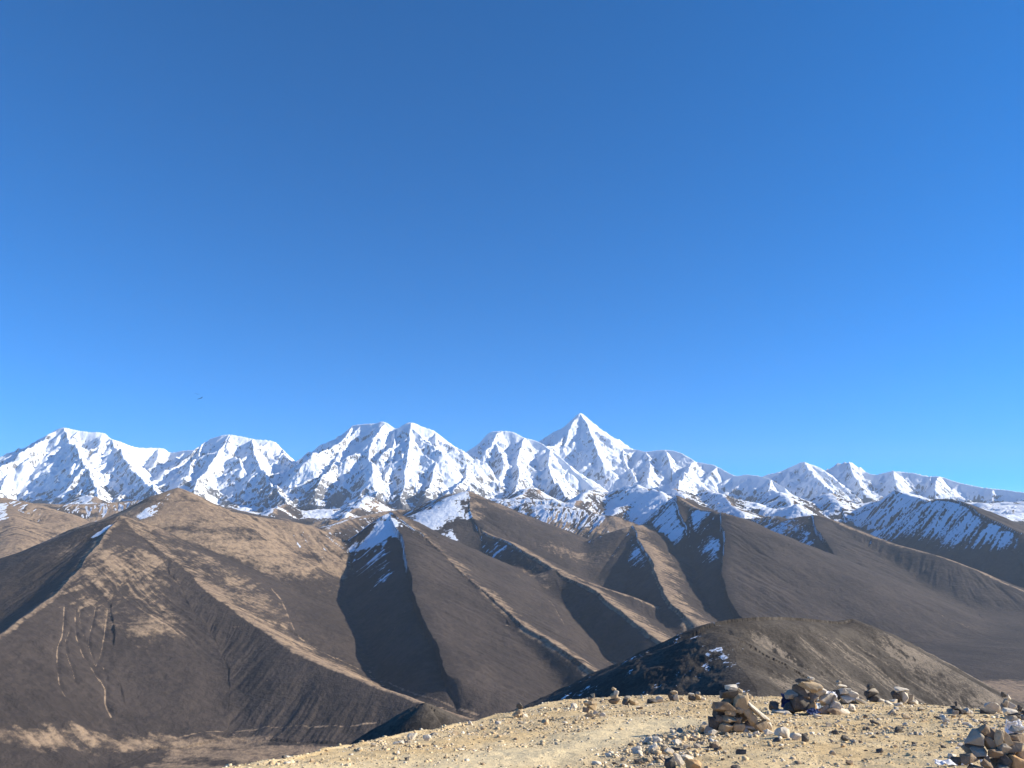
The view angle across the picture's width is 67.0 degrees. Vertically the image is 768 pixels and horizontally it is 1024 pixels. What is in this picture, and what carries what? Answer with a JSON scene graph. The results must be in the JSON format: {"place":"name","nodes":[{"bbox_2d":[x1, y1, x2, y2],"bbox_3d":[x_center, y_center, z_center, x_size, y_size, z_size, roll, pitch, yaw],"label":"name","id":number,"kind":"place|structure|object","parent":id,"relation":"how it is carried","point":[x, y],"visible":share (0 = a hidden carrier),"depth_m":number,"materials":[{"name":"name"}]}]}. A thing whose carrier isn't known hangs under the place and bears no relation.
{"place":"outdoors","nodes":[
{"label":"outdoors","id":0,"kind":"place"},
{"bbox_2d":[0,488,1023,767],"bbox_3d":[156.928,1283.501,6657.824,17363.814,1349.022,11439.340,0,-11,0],"label":"hills","id":1,"kind":"structure","parent":0,"point":[178,628],"depth_m":4175.06,"materials":[{"name":"brown soil"}]},
{"bbox_2d":[0,413,1023,527],"bbox_3d":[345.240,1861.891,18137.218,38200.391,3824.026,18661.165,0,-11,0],"label":"mountain range","id":2,"kind":"structure","parent":0,"point":[407,466],"depth_m":15607.90,"materials":[{"name":"white snow"}]},
{"bbox_2d":[0,0,1023,491],"label":"sky","id":3,"kind":"structure","parent":0,"point":[761,238],"materials":[{"name":"blue"}]},
{"bbox_2d":[223,694,1023,767],"bbox_3d":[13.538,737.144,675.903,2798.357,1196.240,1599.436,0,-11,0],"label":"ground","id":4,"kind":"structure","parent":0,"point":[560,755],"depth_m":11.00,"materials":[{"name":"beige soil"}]},
{"bbox_2d":[407,733,417,739],"bbox_3d":[-1.693,5.987,13.130,0.184,0.124,0.131,0,-11,0],"label":"rock","id":5,"kind":"object","parent":4,"relation":"on","point":[411,736],"visible":0.93,"depth_m":13.10,"materials":[{"name":"stone"}]},
{"bbox_2d":[423,734,430,740],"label":"rock","id":6,"kind":"object","parent":4,"relation":"on","point":[427,737],"visible":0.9,"depth_m":12.76,"materials":[{"name":"stone"}]},
{"bbox_2d":[513,702,527,717],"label":"cairn","id":7,"kind":"object","parent":4,"relation":"on","point":[518,712],"visible":0.97,"depth_m":17.80,"materials":[{"name":"beige stone"}]},
{"bbox_2d":[541,719,548,724],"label":"rock","id":8,"kind":"object","parent":4,"relation":"on","point":[545,721],"visible":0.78,"depth_m":14.99,"materials":[{"name":"beige stone"}]},
{"bbox_2d":[571,703,577,708],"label":"rock","id":9,"kind":"object","parent":4,"relation":"on","point":[574,705],"visible":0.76,"depth_m":19.18,"materials":[{"name":"stone"}]},
{"bbox_2d":[582,693,605,716],"bbox_3d":[1.746,6.856,16.492,0.491,0.499,0.176,0,-11,0],"label":"cairn","id":10,"kind":"object","parent":4,"relation":"on","point":[592,704],"visible":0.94,"depth_m":16.45,"materials":[{"name":"beige stone"}]},
{"bbox_2d":[608,687,619,703],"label":"cairn","id":11,"kind":"object","parent":4,"relation":"on","point":[615,699],"visible":0.98,"depth_m":20.40,"materials":[{"name":"brown stone"}]},
{"bbox_2d":[622,696,638,704],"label":"cairn","id":12,"kind":"object","parent":4,"relation":"on","point":[625,701],"visible":0.99,"depth_m":19.74,"materials":[{"name":"stone"}]},
{"bbox_2d":[631,746,641,753],"bbox_3d":[1.585,4.663,9.837,0.148,0.108,0.097,0,-11,0],"label":"stone","id":13,"kind":"object","parent":4,"relation":"on","point":[634,749],"visible":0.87,"depth_m":9.81,"materials":[{"name":"grey stone"}]},
{"bbox_2d":[634,759,642,763],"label":"stone","id":14,"kind":"object","parent":4,"relation":"on","point":[638,760],"visible":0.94,"depth_m":9.24,"materials":[{"name":"grey stone"}]},
{"bbox_2d":[644,736,651,742],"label":"stone","id":15,"kind":"object","parent":4,"relation":"on","point":[647,739],"visible":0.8,"depth_m":11.08,"materials":[{"name":"grey stone"}]},
{"bbox_2d":[647,698,656,702],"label":"rock","id":16,"kind":"object","parent":4,"relation":"on","point":[651,700],"visible":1,"depth_m":20.15,"materials":[{"name":"stone"}]},
{"bbox_2d":[649,744,657,749],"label":"stone","id":17,"kind":"object","parent":4,"relation":"on","point":[654,746],"visible":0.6,"depth_m":9.91,"materials":[{"name":"grey stone"}]},
{"bbox_2d":[652,736,662,742],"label":"stone","id":18,"kind":"object","parent":4,"relation":"on","point":[656,739],"visible":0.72,"depth_m":11.00,"materials":[{"name":"white stone"}]},
{"bbox_2d":[656,696,663,701],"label":"rock","id":19,"kind":"object","parent":4,"relation":"on","point":[659,698],"visible":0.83,"depth_m":20.46,"materials":[{"name":"stone"}]},
{"bbox_2d":[664,747,673,752],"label":"stone","id":20,"kind":"object","parent":4,"relation":"on","point":[668,749],"visible":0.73,"depth_m":9.85,"materials":[{"name":"beige stone"}]},
{"bbox_2d":[664,756,675,767],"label":"rock","id":21,"kind":"object","parent":4,"relation":"on","point":[669,762],"visible":1,"depth_m":8.25,"materials":[{"name":"stone"}]},
{"bbox_2d":[667,735,676,739],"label":"stone","id":22,"kind":"object","parent":4,"relation":"on","point":[671,737],"visible":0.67,"depth_m":11.23,"materials":[{"name":"beige stone"}]},
{"bbox_2d":[667,690,683,700],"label":"cairn","id":23,"kind":"object","parent":4,"relation":"on","point":[674,697],"visible":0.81,"depth_m":20.57,"materials":[{"name":"stone"}]},
{"bbox_2d":[674,739,681,744],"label":"stone","id":24,"kind":"object","parent":4,"relation":"on","point":[677,741],"visible":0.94,"depth_m":10.67,"materials":[{"name":"white stone"}]},
{"bbox_2d":[673,753,683,765],"bbox_3d":[1.876,4.235,8.696,0.120,0.154,0.063,0,-11,0],"label":"rock","id":25,"kind":"object","parent":4,"relation":"on","point":[678,759],"visible":0.88,"depth_m":8.68,"materials":[{"name":"stone"}]},
{"bbox_2d":[681,754,692,758],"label":"rock","id":26,"kind":"object","parent":4,"relation":"on","point":[686,756],"visible":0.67,"depth_m":9.17,"materials":[{"name":"stone"}]},
{"bbox_2d":[685,758,701,767],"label":"rock","id":27,"kind":"object","parent":4,"relation":"on","point":[691,763],"visible":1,"depth_m":8.18,"materials":[{"name":"stone"}]},
{"bbox_2d":[688,692,705,700],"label":"cairn","id":28,"kind":"object","parent":4,"relation":"on","point":[692,697],"visible":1,"depth_m":20.67,"materials":[{"name":"stone"}]},
{"bbox_2d":[693,743,700,748],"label":"stone","id":29,"kind":"object","parent":4,"relation":"on","point":[697,745],"visible":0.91,"depth_m":10.21,"materials":[{"name":"beige stone"}]},
{"bbox_2d":[699,725,706,731],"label":"stone","id":30,"kind":"object","parent":4,"relation":"on","point":[702,728],"visible":0.59,"depth_m":12.81,"materials":[{"name":"beige stone"}]},
{"bbox_2d":[708,729,717,734],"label":"rock","id":31,"kind":"object","parent":4,"relation":"on","point":[713,731],"visible":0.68,"depth_m":11.71,"materials":[{"name":"stone"}]},
{"bbox_2d":[712,741,718,748],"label":"stone","id":32,"kind":"object","parent":4,"relation":"on","point":[715,744],"visible":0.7,"depth_m":10.23,"materials":[{"name":"brown stone"}]},
{"bbox_2d":[704,684,771,732],"bbox_3d":[3.654,5.283,12.618,1.128,0.755,0.449,0,-11,0],"label":"cairn","id":33,"kind":"object","parent":4,"relation":"on","point":[731,711],"visible":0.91,"depth_m":12.47,"materials":[{"name":"stone"}]},
{"bbox_2d":[736,749,745,754],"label":"rock","id":34,"kind":"object","parent":4,"relation":"on","point":[741,751],"visible":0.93,"depth_m":9.40,"materials":[{"name":"stone"}]},
{"bbox_2d":[742,722,759,731],"bbox_3d":[3.861,5.593,12.550,0.317,0.153,0.220,1,-11,-7],"label":"rock","id":35,"kind":"object","parent":4,"relation":"on","point":[751,728],"visible":0.43,"depth_m":12.46,"materials":[{"name":"stone"}]},
{"bbox_2d":[763,729,773,734],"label":"rock","id":36,"kind":"object","parent":4,"relation":"on","point":[767,731],"visible":0.78,"depth_m":11.68,"materials":[{"name":"stone"}]},
{"bbox_2d":[773,737,780,741],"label":"rock","id":37,"kind":"object","parent":4,"relation":"on","point":[778,739],"visible":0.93,"depth_m":10.64,"materials":[{"name":"stone"}]},
{"bbox_2d":[774,727,789,737],"bbox_3d":[3.903,5.021,11.142,0.218,0.144,0.159,0,-11,0],"label":"rock","id":38,"kind":"object","parent":4,"relation":"on","point":[783,732],"visible":0.97,"depth_m":11.09,"materials":[{"name":"stone"}]},
{"bbox_2d":[789,733,800,739],"bbox_3d":[4.006,4.991,10.932,0.180,0.134,0.132,0,-11,0],"label":"rock","id":39,"kind":"object","parent":4,"relation":"on","point":[795,736],"visible":0.83,"depth_m":10.88,"materials":[{"name":"stone"}]},
{"bbox_2d":[801,733,808,741],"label":"rock","id":40,"kind":"object","parent":4,"relation":"on","point":[804,738],"visible":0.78,"depth_m":10.50,"materials":[{"name":"stone"}]},
{"bbox_2d":[769,676,849,714],"bbox_3d":[6.429,6.773,16.777,1.757,0.791,0.527,0,-11,0],"label":"cairn","id":41,"kind":"object","parent":4,"relation":"on","point":[800,697],"visible":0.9,"depth_m":16.71,"materials":[{"name":"stone"}]},
{"bbox_2d":[781,693,790,707],"bbox_3d":[6.135,6.964,16.928,0.524,0.357,0.144,0,-11,0],"label":"scarf","id":42,"kind":"object","parent":41,"relation":"on","point":[783,700],"visible":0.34,"depth_m":16.93,"materials":[{"name":"blue fabric"}]},
{"bbox_2d":[806,708,820,714],"bbox_3d":[6.429,6.989,16.504,0.303,0.173,0.123,1,-11,-8],"label":"scarf","id":43,"kind":"object","parent":4,"relation":"on","point":[810,711],"visible":0.97,"depth_m":16.50,"materials":[{"name":"blue fabric"}]},
{"bbox_2d":[840,735,849,740],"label":"rock","id":44,"kind":"object","parent":4,"relation":"on","point":[844,738],"visible":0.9,"depth_m":10.73,"materials":[{"name":"stone"}]},
{"bbox_2d":[845,760,852,764],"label":"stone","id":45,"kind":"object","parent":4,"relation":"on","point":[848,762],"visible":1,"depth_m":8.41,"materials":[{"name":"beige stone"}]},
{"bbox_2d":[832,680,868,703],"bbox_3d":[8.704,8.102,20.293,1.148,0.621,0.439,0,-11,0],"label":"cairn","id":46,"kind":"object","parent":4,"relation":"on","point":[844,694],"visible":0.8,"depth_m":20.18,"materials":[{"name":"grey stone"}]},
{"bbox_2d":[848,704,855,710],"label":"stone","id":47,"kind":"object","parent":4,"relation":"on","point":[851,706],"visible":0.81,"depth_m":17.17,"materials":[{"name":"white stone"}]},
{"bbox_2d":[864,684,884,701],"bbox_3d":[9.989,8.525,21.323,0.522,0.469,0.327,0,-11,0],"label":"cairn","id":48,"kind":"object","parent":4,"relation":"on","point":[871,692],"visible":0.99,"depth_m":21.26,"materials":[{"name":"stone"}]},
{"bbox_2d":[876,748,883,752],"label":"stone","id":49,"kind":"object","parent":4,"relation":"on","point":[879,750],"visible":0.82,"depth_m":9.29,"materials":[{"name":"grey stone"}]},
{"bbox_2d":[894,726,903,732],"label":"rock","id":50,"kind":"object","parent":4,"relation":"on","point":[899,729],"visible":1,"depth_m":12.22,"materials":[{"name":"stone"}]},
{"bbox_2d":[890,687,917,704],"bbox_3d":[10.247,8.159,20.225,0.657,0.465,0.408,0,-11,0],"label":"cairn","id":51,"kind":"object","parent":4,"relation":"on","point":[902,695],"visible":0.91,"depth_m":20.12,"materials":[{"name":"stone"}]},
{"bbox_2d":[901,714,910,718],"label":"stone","id":52,"kind":"object","parent":4,"relation":"on","point":[904,716],"visible":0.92,"depth_m":14.78,"materials":[{"name":"beige stone"}]},
{"bbox_2d":[941,717,949,721],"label":"rock","id":53,"kind":"object","parent":4,"relation":"on","point":[945,719],"visible":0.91,"depth_m":13.71,"materials":[{"name":"stone"}]},
{"bbox_2d":[934,759,971,765],"bbox_3d":[4.539,3.899,7.972,0.386,0.051,0.105,0,-11,0],"label":"scarf","id":54,"kind":"object","parent":4,"relation":"on","point":[946,762],"visible":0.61,"depth_m":7.97,"materials":[{"name":"white fabric"}]},
{"bbox_2d":[946,701,973,714],"bbox_3d":[9.602,6.953,16.569,0.480,0.289,0.320,0,-11,0],"label":"cairn","id":55,"kind":"object","parent":4,"relation":"on","point":[956,709],"visible":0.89,"depth_m":16.49,"materials":[{"name":"grey stone"}]},
{"bbox_2d":[950,724,1023,767],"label":"cairn","id":56,"kind":"object","parent":4,"relation":"on","point":[1004,749],"visible":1,"depth_m":7.48,"materials":[{"name":"grey stone"}]},
{"bbox_2d":[980,708,996,713],"bbox_3d":[10.270,7.100,16.736,0.252,0.120,0.368,6,-12,-28],"label":"rock","id":57,"kind":"object","parent":4,"relation":"on","point":[986,711],"visible":0.77,"depth_m":16.67,"materials":[{"name":"stone"}]},
{"bbox_2d":[984,702,1000,711],"bbox_3d":[10.841,7.311,17.457,0.337,0.290,0.303,-5,-12,26],"label":"rock","id":58,"kind":"object","parent":4,"relation":"on","point":[993,706],"visible":0.77,"depth_m":17.34,"materials":[{"name":"stone"}]},
{"bbox_2d":[1000,692,1016,710],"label":"cairn","id":59,"kind":"object","parent":4,"relation":"on","point":[1005,703],"visible":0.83,"depth_m":17.55,"materials":[{"name":"grey stone"}]},
{"bbox_2d":[1002,707,1018,731],"bbox_3d":[6.800,4.645,10.535,0.254,0.434,0.178,0,-11,0],"label":"cairn","id":60,"kind":"object","parent":4,"relation":"on","point":[1011,718],"visible":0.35,"depth_m":10.53,"materials":[{"name":"grey stone"}]},
{"bbox_2d":[1016,719,1023,733],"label":"scarf","id":61,"kind":"object","parent":60,"relation":"on","point":[1019,723],"visible":0.46,"depth_m":10.56,"materials":[{"name":"white fabric"}]},
{"bbox_2d":[1004,719,1019,733],"bbox_3d":[6.541,4.532,10.111,0.173,0.288,0.100,-3,-11,13],"label":"scarf","id":62,"kind":"object","parent":4,"relation":"on","point":[1008,724],"visible":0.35,"depth_m":10.12,"materials":[{"name":"white fabric"}]},
{"bbox_2d":[350,617,1023,744],"bbox_3d":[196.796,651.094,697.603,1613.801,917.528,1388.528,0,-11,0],"label":"hill","id":63,"kind":"structure","parent":0,"point":[764,656],"depth_m":536.73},
{"bbox_2d":[1007,705,1023,719],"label":"cairn","id":64,"kind":"object","parent":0,"point":[1020,710],"visible":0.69,"depth_m":15.34,"materials":[{"name":"stone"}]}
]}

